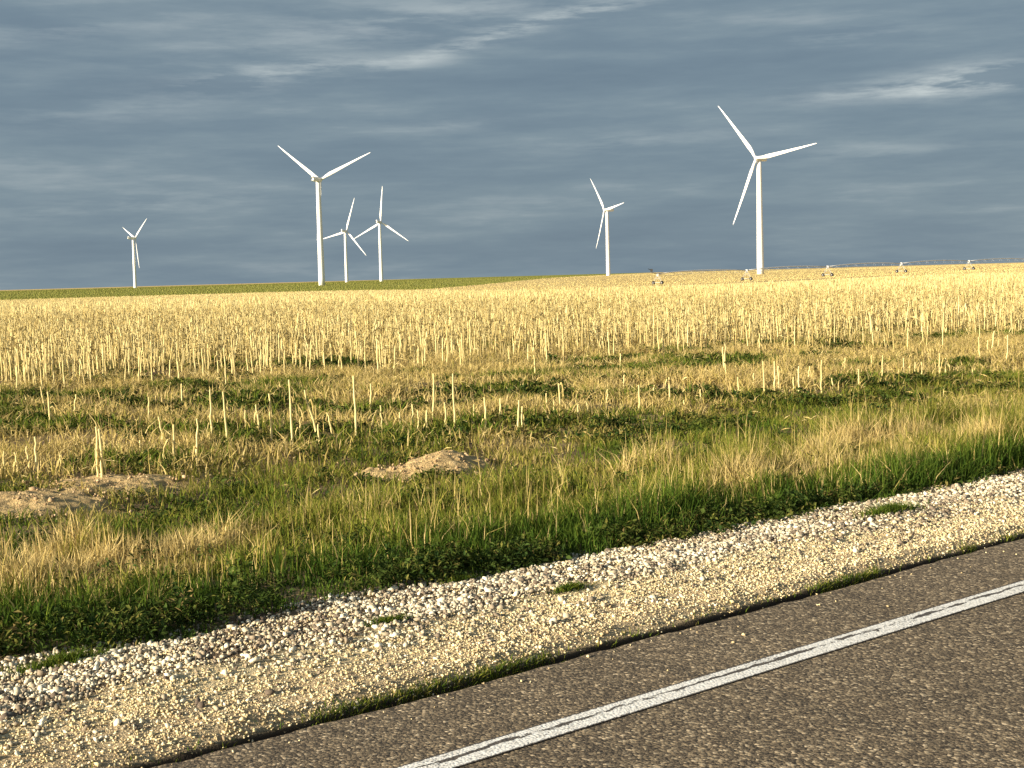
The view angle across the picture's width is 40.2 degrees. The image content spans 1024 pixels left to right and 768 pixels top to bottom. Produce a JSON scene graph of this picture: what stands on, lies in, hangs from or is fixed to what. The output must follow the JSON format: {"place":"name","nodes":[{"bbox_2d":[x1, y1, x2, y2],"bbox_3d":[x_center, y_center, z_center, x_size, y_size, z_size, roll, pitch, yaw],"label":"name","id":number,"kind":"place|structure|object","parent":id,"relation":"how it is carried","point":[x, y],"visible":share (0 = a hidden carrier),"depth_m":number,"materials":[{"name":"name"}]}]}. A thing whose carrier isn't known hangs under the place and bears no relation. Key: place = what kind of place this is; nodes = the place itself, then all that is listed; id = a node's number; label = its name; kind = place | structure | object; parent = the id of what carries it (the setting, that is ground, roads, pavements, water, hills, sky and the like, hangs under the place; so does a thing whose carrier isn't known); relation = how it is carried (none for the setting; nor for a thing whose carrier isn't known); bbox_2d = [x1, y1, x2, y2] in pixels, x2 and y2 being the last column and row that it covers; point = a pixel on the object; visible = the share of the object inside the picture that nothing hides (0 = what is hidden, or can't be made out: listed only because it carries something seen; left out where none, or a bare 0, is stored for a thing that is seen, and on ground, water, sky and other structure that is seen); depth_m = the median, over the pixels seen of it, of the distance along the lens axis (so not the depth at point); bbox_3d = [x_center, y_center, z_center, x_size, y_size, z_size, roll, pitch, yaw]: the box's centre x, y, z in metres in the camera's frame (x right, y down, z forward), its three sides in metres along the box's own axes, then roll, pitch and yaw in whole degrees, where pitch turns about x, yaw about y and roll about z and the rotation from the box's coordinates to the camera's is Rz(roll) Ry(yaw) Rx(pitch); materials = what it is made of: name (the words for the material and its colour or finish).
{"place":"outdoors","nodes":[
{"label":"outdoors","id":0,"kind":"place"},
{"bbox_2d":[0,272,651,299],"bbox_3d":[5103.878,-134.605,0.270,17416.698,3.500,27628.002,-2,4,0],"label":"green field","id":1,"kind":"structure","parent":0,"point":[250,289],"depth_m":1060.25,"materials":[{"name":"green plant"}]},
{"bbox_2d":[126,220,145,287],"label":"wind turbine","id":2,"kind":"object","parent":1,"relation":"on","point":[134,265],"visible":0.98,"depth_m":2318.30,"materials":[{"name":"white paint"}]},
{"bbox_2d":[278,146,370,285],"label":"wind turbine","id":3,"kind":"object","parent":1,"relation":"on","point":[321,270],"visible":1,"depth_m":1181.63,"materials":[{"name":"white paint"}]},
{"bbox_2d":[323,200,365,281],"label":"wind turbine","id":4,"kind":"object","parent":1,"relation":"on","point":[345,254],"visible":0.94,"depth_m":2287.93,"materials":[{"name":"white paint"}]},
{"bbox_2d":[354,193,407,280],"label":"wind turbine","id":5,"kind":"object","parent":1,"relation":"on","point":[380,253],"visible":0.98,"depth_m":2039.28,"materials":[{"name":"white paint"}]},
{"bbox_2d":[0,271,1023,671],"bbox_3d":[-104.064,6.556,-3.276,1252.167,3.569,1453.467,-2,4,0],"label":"ground","id":6,"kind":"structure","parent":0,"point":[298,595],"depth_m":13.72,"materials":[{"name":"plant"}]},
{"bbox_2d":[0,347,4,381],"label":"corn stalk","id":7,"kind":"object","parent":6,"relation":"on","point":[1,363],"visible":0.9,"depth_m":25.86,"materials":[{"name":"plant"}]},
{"bbox_2d":[0,451,12,477],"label":"corn stalk","id":8,"kind":"object","parent":6,"relation":"on","point":[5,464],"visible":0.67,"depth_m":13.04,"materials":[{"name":"plant"}]},
{"bbox_2d":[8,353,12,383],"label":"corn stalk","id":9,"kind":"object","parent":6,"relation":"on","point":[10,364],"visible":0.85,"depth_m":25.87,"materials":[{"name":"plant"}]},
{"bbox_2d":[6,452,22,473],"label":"corn stalk","id":10,"kind":"object","parent":6,"relation":"on","point":[16,461],"visible":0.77,"depth_m":13.26,"materials":[{"name":"plant"}]},
{"bbox_2d":[15,349,19,382],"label":"corn stalk","id":11,"kind":"object","parent":6,"relation":"on","point":[18,364],"visible":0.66,"depth_m":24.52,"materials":[{"name":"plant"}]},
{"bbox_2d":[23,351,29,380],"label":"corn stalk","id":12,"kind":"object","parent":6,"relation":"on","point":[27,367],"visible":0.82,"depth_m":24.55,"materials":[{"name":"plant"}]},
{"bbox_2d":[23,446,37,468],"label":"corn stalk","id":13,"kind":"object","parent":6,"relation":"on","point":[29,465],"visible":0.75,"depth_m":13.57,"materials":[{"name":"plant"}]},
{"bbox_2d":[25,436,37,474],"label":"corn stalk","id":14,"kind":"object","parent":6,"relation":"on","point":[36,460],"visible":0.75,"depth_m":13.17,"materials":[{"name":"plant"}]},
{"bbox_2d":[45,348,50,383],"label":"corn stalk","id":15,"kind":"object","parent":6,"relation":"on","point":[46,363],"visible":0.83,"depth_m":24.68,"materials":[{"name":"plant"}]},
{"bbox_2d":[48,340,49,374],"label":"corn stalk","id":16,"kind":"object","parent":6,"relation":"on","point":[49,355],"visible":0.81,"depth_m":27.64,"materials":[{"name":"plant"}]},
{"bbox_2d":[47,392,56,419],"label":"corn stalk","id":17,"kind":"object","parent":6,"relation":"on","point":[49,407],"visible":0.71,"depth_m":17.64,"materials":[{"name":"plant"}]},
{"bbox_2d":[51,345,54,384],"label":"corn stalk","id":18,"kind":"object","parent":6,"relation":"on","point":[52,364],"visible":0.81,"depth_m":24.77,"materials":[{"name":"plant"}]},
{"bbox_2d":[0,486,109,518],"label":"dirt mound","id":19,"kind":"object","parent":6,"relation":"on","point":[75,498],"visible":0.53,"depth_m":11.44,"materials":[{"name":"soil"}]},
{"bbox_2d":[62,354,64,386],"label":"corn stalk","id":20,"kind":"object","parent":6,"relation":"on","point":[63,370],"visible":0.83,"depth_m":24.25,"materials":[{"name":"plant"}]},
{"bbox_2d":[81,346,84,372],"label":"corn stalk","id":21,"kind":"object","parent":6,"relation":"on","point":[83,357],"visible":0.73,"depth_m":25.72,"materials":[{"name":"plant"}]},
{"bbox_2d":[80,359,88,385],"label":"corn stalk","id":22,"kind":"object","parent":6,"relation":"on","point":[82,372],"visible":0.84,"depth_m":24.25,"materials":[{"name":"plant"}]},
{"bbox_2d":[88,354,93,384],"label":"corn stalk","id":23,"kind":"object","parent":6,"relation":"on","point":[90,367],"visible":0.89,"depth_m":24.91,"materials":[{"name":"plant"}]},
{"bbox_2d":[92,427,102,476],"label":"corn stalk","id":24,"kind":"object","parent":6,"relation":"on","point":[97,459],"visible":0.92,"depth_m":12.72,"materials":[{"name":"plant"}]},
{"bbox_2d":[94,429,105,477],"bbox_3d":[-3.722,0.654,12.707,0.110,0.502,0.194,-2,4,0],"label":"corn stalk","id":25,"kind":"object","parent":6,"relation":"on","point":[100,443],"visible":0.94,"depth_m":12.70,"materials":[{"name":"plant"}]},
{"bbox_2d":[102,343,103,376],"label":"corn stalk","id":26,"kind":"object","parent":6,"relation":"on","point":[103,361],"visible":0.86,"depth_m":25.82,"materials":[{"name":"plant"}]},
{"bbox_2d":[109,335,111,370],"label":"corn stalk","id":27,"kind":"object","parent":6,"relation":"on","point":[110,354],"visible":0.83,"depth_m":27.36,"materials":[{"name":"plant"}]},
{"bbox_2d":[49,473,177,494],"bbox_3d":[-3.584,0.989,12.552,1.800,0.312,1.500,-2,4,0],"label":"dirt mound","id":28,"kind":"object","parent":6,"relation":"on","point":[155,479],"visible":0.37,"depth_m":12.53,"materials":[{"name":"soil"}]},
{"bbox_2d":[123,348,129,374],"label":"corn stalk","id":29,"kind":"object","parent":6,"relation":"on","point":[128,360],"visible":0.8,"depth_m":26.72,"materials":[{"name":"plant"}]},
{"bbox_2d":[132,352,139,380],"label":"corn stalk","id":30,"kind":"object","parent":6,"relation":"on","point":[138,366],"visible":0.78,"depth_m":24.56,"materials":[{"name":"plant"}]},
{"bbox_2d":[139,347,144,374],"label":"corn stalk","id":31,"kind":"object","parent":6,"relation":"on","point":[140,362],"visible":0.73,"depth_m":26.71,"materials":[{"name":"plant"}]},
{"bbox_2d":[141,337,144,373],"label":"corn stalk","id":32,"kind":"object","parent":6,"relation":"on","point":[143,352],"visible":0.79,"depth_m":27.56,"materials":[{"name":"plant"}]},
{"bbox_2d":[148,397,149,420],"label":"corn stalk","id":33,"kind":"object","parent":6,"relation":"on","point":[148,408],"visible":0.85,"depth_m":17.75,"materials":[{"name":"plant"}]},
{"bbox_2d":[151,340,157,380],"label":"corn stalk","id":34,"kind":"object","parent":6,"relation":"on","point":[151,362],"visible":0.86,"depth_m":24.00,"materials":[{"name":"plant"}]},
{"bbox_2d":[162,334,167,366],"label":"corn stalk","id":35,"kind":"object","parent":6,"relation":"on","point":[164,350],"visible":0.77,"depth_m":29.16,"materials":[{"name":"plant"}]},
{"bbox_2d":[163,424,175,455],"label":"corn stalk","id":36,"kind":"object","parent":6,"relation":"on","point":[173,443],"visible":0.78,"depth_m":13.79,"materials":[{"name":"plant"}]},
{"bbox_2d":[192,418,208,465],"bbox_3d":[-3.066,0.580,13.668,0.068,0.491,0.229,1,5,32],"label":"corn stalk","id":37,"kind":"object","parent":6,"relation":"on","point":[196,447],"visible":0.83,"depth_m":13.66,"materials":[{"name":"plant"}]},
{"bbox_2d":[201,348,204,375],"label":"corn stalk","id":38,"kind":"object","parent":6,"relation":"on","point":[202,361],"visible":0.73,"depth_m":25.71,"materials":[{"name":"plant"}]},
{"bbox_2d":[207,389,212,434],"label":"corn stalk","id":39,"kind":"object","parent":6,"relation":"on","point":[211,424],"visible":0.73,"depth_m":15.50,"materials":[{"name":"plant"}]},
{"bbox_2d":[214,351,218,379],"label":"corn stalk","id":40,"kind":"object","parent":6,"relation":"on","point":[217,363],"visible":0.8,"depth_m":25.75,"materials":[{"name":"plant"}]},
{"bbox_2d":[219,392,227,440],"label":"corn stalk","id":41,"kind":"object","parent":6,"relation":"on","point":[226,428],"visible":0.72,"depth_m":14.96,"materials":[{"name":"plant"}]},
{"bbox_2d":[223,345,226,383],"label":"corn stalk","id":42,"kind":"object","parent":6,"relation":"on","point":[225,363],"visible":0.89,"depth_m":24.43,"materials":[{"name":"plant"}]},
{"bbox_2d":[228,335,235,375],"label":"corn stalk","id":43,"kind":"object","parent":6,"relation":"on","point":[233,356],"visible":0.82,"depth_m":26.68,"materials":[{"name":"plant"}]},
{"bbox_2d":[0,448,505,533],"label":"dirt clods","id":44,"kind":"object","parent":6,"relation":"on","point":[50,499],"visible":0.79,"depth_m":12.63,"materials":[{"name":"brown soil"}]},
{"bbox_2d":[252,404,260,429],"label":"corn stalk","id":45,"kind":"object","parent":6,"relation":"on","point":[255,409],"visible":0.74,"depth_m":16.07,"materials":[{"name":"plant"}]},
{"bbox_2d":[255,335,258,373],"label":"corn stalk","id":46,"kind":"object","parent":6,"relation":"on","point":[256,354],"visible":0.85,"depth_m":26.90,"materials":[{"name":"plant"}]},
{"bbox_2d":[261,337,264,373],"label":"corn stalk","id":47,"kind":"object","parent":6,"relation":"on","point":[263,356],"visible":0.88,"depth_m":26.90,"materials":[{"name":"plant"}]},
{"bbox_2d":[268,393,279,440],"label":"corn stalk","id":48,"kind":"object","parent":6,"relation":"on","point":[271,427],"visible":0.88,"depth_m":15.22,"materials":[{"name":"plant"}]},
{"bbox_2d":[288,380,300,443],"bbox_3d":[-2.338,0.331,15.075,0.116,0.760,0.069,1,5,34],"label":"corn stalk","id":49,"kind":"object","parent":6,"relation":"on","point":[290,405],"visible":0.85,"depth_m":15.08,"materials":[{"name":"plant"}]},
{"bbox_2d":[307,339,311,370],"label":"corn stalk","id":50,"kind":"object","parent":6,"relation":"on","point":[310,356],"visible":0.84,"depth_m":26.40,"materials":[{"name":"plant"}]},
{"bbox_2d":[304,390,318,441],"bbox_3d":[-2.148,0.378,15.213,0.152,0.641,0.144,1,5,32],"label":"corn stalk","id":51,"kind":"object","parent":6,"relation":"on","point":[311,414],"visible":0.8,"depth_m":15.19,"materials":[{"name":"plant"}]},
{"bbox_2d":[327,412,334,434],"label":"corn stalk","id":52,"kind":"object","parent":6,"relation":"on","point":[330,422],"visible":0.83,"depth_m":16.17,"materials":[{"name":"plant"}]},
{"bbox_2d":[350,331,351,359],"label":"corn stalk","id":53,"kind":"object","parent":6,"relation":"on","point":[351,345],"visible":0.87,"depth_m":29.14,"materials":[{"name":"plant"}]},
{"bbox_2d":[353,376,361,436],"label":"corn stalk","id":54,"kind":"object","parent":6,"relation":"on","point":[354,399],"visible":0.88,"depth_m":15.65,"materials":[{"name":"plant"}]},
{"bbox_2d":[355,331,359,368],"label":"corn stalk","id":55,"kind":"object","parent":6,"relation":"on","point":[357,346],"visible":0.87,"depth_m":26.86,"materials":[{"name":"plant"}]},
{"bbox_2d":[364,341,367,366],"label":"corn stalk","id":56,"kind":"object","parent":6,"relation":"on","point":[365,352],"visible":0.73,"depth_m":27.68,"materials":[{"name":"plant"}]},
{"bbox_2d":[366,384,371,408],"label":"corn stalk","id":57,"kind":"object","parent":6,"relation":"on","point":[370,403],"visible":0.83,"depth_m":18.59,"materials":[{"name":"plant"}]},
{"bbox_2d":[376,339,378,373],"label":"corn stalk","id":58,"kind":"object","parent":6,"relation":"on","point":[377,357],"visible":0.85,"depth_m":25.32,"materials":[{"name":"plant"}]},
{"bbox_2d":[361,456,446,481],"bbox_3d":[-0.999,0.861,13.077,1.500,0.318,1.050,-2,4,0],"label":"dirt mound","id":59,"kind":"object","parent":6,"relation":"on","point":[391,472],"visible":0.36,"depth_m":13.00,"materials":[{"name":"soil"}]},
{"bbox_2d":[418,328,423,365],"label":"corn stalk","id":60,"kind":"object","parent":6,"relation":"on","point":[421,346],"visible":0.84,"depth_m":26.58,"materials":[{"name":"plant"}]},
{"bbox_2d":[432,373,434,418],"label":"corn stalk","id":61,"kind":"object","parent":6,"relation":"on","point":[433,406],"visible":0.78,"depth_m":16.98,"materials":[{"name":"plant"}]},
{"bbox_2d":[405,450,492,474],"bbox_3d":[-0.601,0.828,13.364,1.260,0.337,1.860,-2,4,0],"label":"dirt mound","id":62,"kind":"object","parent":6,"relation":"on","point":[452,462],"visible":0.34,"depth_m":13.20,"materials":[{"name":"soil"}]},
{"bbox_2d":[452,373,461,427],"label":"corn stalk","id":63,"kind":"object","parent":6,"relation":"on","point":[455,411],"visible":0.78,"depth_m":16.19,"materials":[{"name":"plant"}]},
{"bbox_2d":[469,322,470,354],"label":"corn stalk","id":64,"kind":"object","parent":6,"relation":"on","point":[470,337],"visible":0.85,"depth_m":28.45,"materials":[{"name":"plant"}]},
{"bbox_2d":[481,397,486,429],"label":"corn stalk","id":65,"kind":"object","parent":6,"relation":"on","point":[485,413],"visible":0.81,"depth_m":16.12,"materials":[{"name":"plant"}]},
{"bbox_2d":[0,363,1023,655],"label":"verge grass","id":66,"kind":"structure","parent":6,"relation":"on","point":[738,471],"depth_m":10.10,"materials":[{"name":"green plant"}]},
{"bbox_2d":[0,319,1023,657],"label":"weeds","id":67,"kind":"object","parent":6,"relation":"on","point":[446,559],"visible":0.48,"depth_m":11.74,"materials":[{"name":"green plant"}]},
{"bbox_2d":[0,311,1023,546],"bbox_3d":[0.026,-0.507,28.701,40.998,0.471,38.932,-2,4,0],"label":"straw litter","id":68,"kind":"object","parent":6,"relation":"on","point":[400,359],"visible":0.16,"depth_m":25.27,"materials":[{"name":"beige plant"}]},
{"bbox_2d":[0,271,1023,378],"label":"corn stubble","id":69,"kind":"object","parent":6,"relation":"on","point":[821,302],"visible":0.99,"depth_m":44.80,"materials":[{"name":"beige plant"}]},
{"bbox_2d":[0,468,1023,767],"bbox_3d":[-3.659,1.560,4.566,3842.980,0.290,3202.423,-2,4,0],"label":"gravel shoulder","id":70,"kind":"object","parent":6,"relation":"on","point":[268,731],"visible":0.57,"depth_m":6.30,"materials":[{"name":"grey gravel"}]},
{"bbox_2d":[0,639,173,676],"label":"grass tuft","id":71,"kind":"object","parent":70,"relation":"on","point":[58,659],"visible":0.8,"depth_m":6.67,"materials":[{"name":"green plant"}]},
{"bbox_2d":[356,611,424,627],"bbox_3d":[-0.608,1.161,6.839,0.354,0.070,0.348,-2,4,0],"label":"grass tuft","id":72,"kind":"object","parent":70,"relation":"on","point":[388,619],"visible":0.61,"depth_m":6.86,"materials":[{"name":"green plant"}]},
{"bbox_2d":[428,573,480,584],"bbox_3d":[-0.296,1.163,8.367,0.418,0.075,0.265,-5,6,-37],"label":"grass tuft","id":73,"kind":"object","parent":70,"relation":"on","point":[456,578],"visible":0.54,"depth_m":8.34,"materials":[{"name":"green plant"}]},
{"bbox_2d":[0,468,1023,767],"bbox_3d":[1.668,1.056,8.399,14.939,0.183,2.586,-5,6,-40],"label":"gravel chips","id":74,"kind":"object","parent":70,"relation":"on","point":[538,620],"visible":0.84,"depth_m":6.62,"materials":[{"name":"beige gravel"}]},
{"bbox_2d":[547,578,597,594],"bbox_3d":[0.325,1.080,7.485,0.193,0.058,0.373,1,5,34],"label":"grass tuft","id":75,"kind":"object","parent":70,"relation":"on","point":[567,587],"visible":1,"depth_m":7.46,"materials":[{"name":"green plant"}]},
{"bbox_2d":[845,497,931,520],"bbox_3d":[2.604,0.856,9.580,0.912,0.138,0.399,-6,6,-44],"label":"grass tuft","id":76,"kind":"object","parent":70,"relation":"on","point":[888,507],"visible":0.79,"depth_m":9.52,"materials":[{"name":"green plant"}]},
{"bbox_2d":[517,400,522,429],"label":"corn stalk","id":77,"kind":"object","parent":6,"relation":"on","point":[518,411],"visible":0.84,"depth_m":16.10,"materials":[{"name":"plant"}]},
{"bbox_2d":[558,382,563,408],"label":"corn stalk","id":78,"kind":"object","parent":6,"relation":"on","point":[560,392],"visible":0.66,"depth_m":17.94,"materials":[{"name":"plant"}]},
{"bbox_2d":[613,324,615,354],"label":"corn stalk","id":79,"kind":"object","parent":6,"relation":"on","point":[614,338],"visible":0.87,"depth_m":28.85,"materials":[{"name":"plant"}]},
{"bbox_2d":[638,385,641,410],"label":"corn stalk","id":80,"kind":"object","parent":6,"relation":"on","point":[639,396],"visible":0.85,"depth_m":18.21,"materials":[{"name":"plant"}]},
{"bbox_2d":[657,320,660,350],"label":"corn stalk","id":81,"kind":"object","parent":6,"relation":"on","point":[658,337],"visible":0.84,"depth_m":29.11,"materials":[{"name":"plant"}]},
{"bbox_2d":[663,318,668,350],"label":"corn stalk","id":82,"kind":"object","parent":6,"relation":"on","point":[663,334],"visible":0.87,"depth_m":29.19,"materials":[{"name":"plant"}]},
{"bbox_2d":[762,361,771,392],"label":"corn stalk","id":83,"kind":"object","parent":6,"relation":"on","point":[764,377],"visible":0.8,"depth_m":19.10,"materials":[{"name":"plant"}]},
{"bbox_2d":[773,361,779,389],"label":"corn stalk","id":84,"kind":"object","parent":6,"relation":"on","point":[775,374],"visible":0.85,"depth_m":19.87,"materials":[{"name":"plant"}]},
{"bbox_2d":[795,366,799,390],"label":"corn stalk","id":85,"kind":"object","parent":6,"relation":"on","point":[798,376],"visible":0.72,"depth_m":19.74,"materials":[{"name":"plant"}]},
{"bbox_2d":[815,360,822,392],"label":"corn stalk","id":86,"kind":"object","parent":6,"relation":"on","point":[821,378],"visible":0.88,"depth_m":19.59,"materials":[{"name":"plant"}]},
{"bbox_2d":[942,312,948,343],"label":"corn stalk","id":87,"kind":"object","parent":6,"relation":"on","point":[943,329],"visible":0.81,"depth_m":28.26,"materials":[{"name":"plant"}]},
{"bbox_2d":[0,262,1023,290],"bbox_3d":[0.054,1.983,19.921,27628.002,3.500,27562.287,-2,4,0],"label":"tan field","id":88,"kind":"structure","parent":0,"point":[624,280],"depth_m":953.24,"materials":[{"name":"beige plant"}]},
{"bbox_2d":[591,181,622,275],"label":"wind turbine","id":89,"kind":"object","parent":88,"relation":"on","point":[609,209],"visible":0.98,"depth_m":1810.17,"materials":[{"name":"white paint"}]},
{"bbox_2d":[718,106,815,273],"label":"wind turbine","id":90,"kind":"object","parent":88,"relation":"on","point":[760,247],"visible":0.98,"depth_m":1076.84,"materials":[{"name":"white paint"}]},
{"bbox_2d":[649,258,1023,284],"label":"irrigation machine","id":91,"kind":"object","parent":88,"relation":"on","point":[823,274],"visible":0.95,"depth_m":649.61,"materials":[{"name":"grey paint"}]},
{"bbox_2d":[0,0,1023,289],"label":"sky","id":92,"kind":"structure","parent":0,"point":[487,127],"materials":[{"name":"blue"}]},
{"bbox_2d":[85,529,1023,767],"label":"crack grass","id":93,"kind":"structure","parent":0,"point":[864,575],"depth_m":6.07,"materials":[{"name":"green plant"}]},
{"bbox_2d":[152,539,1023,767],"bbox_3d":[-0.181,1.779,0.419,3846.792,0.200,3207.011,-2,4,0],"label":"road","id":94,"kind":"structure","parent":0,"point":[945,692],"depth_m":5.52,"materials":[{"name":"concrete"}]},
{"bbox_2d":[395,580,1023,767],"bbox_3d":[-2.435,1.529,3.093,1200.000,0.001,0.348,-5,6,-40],"label":"road edge line","id":95,"kind":"object","parent":94,"relation":"on","point":[465,755],"depth_m":5.74,"materials":[{"name":"paint"}]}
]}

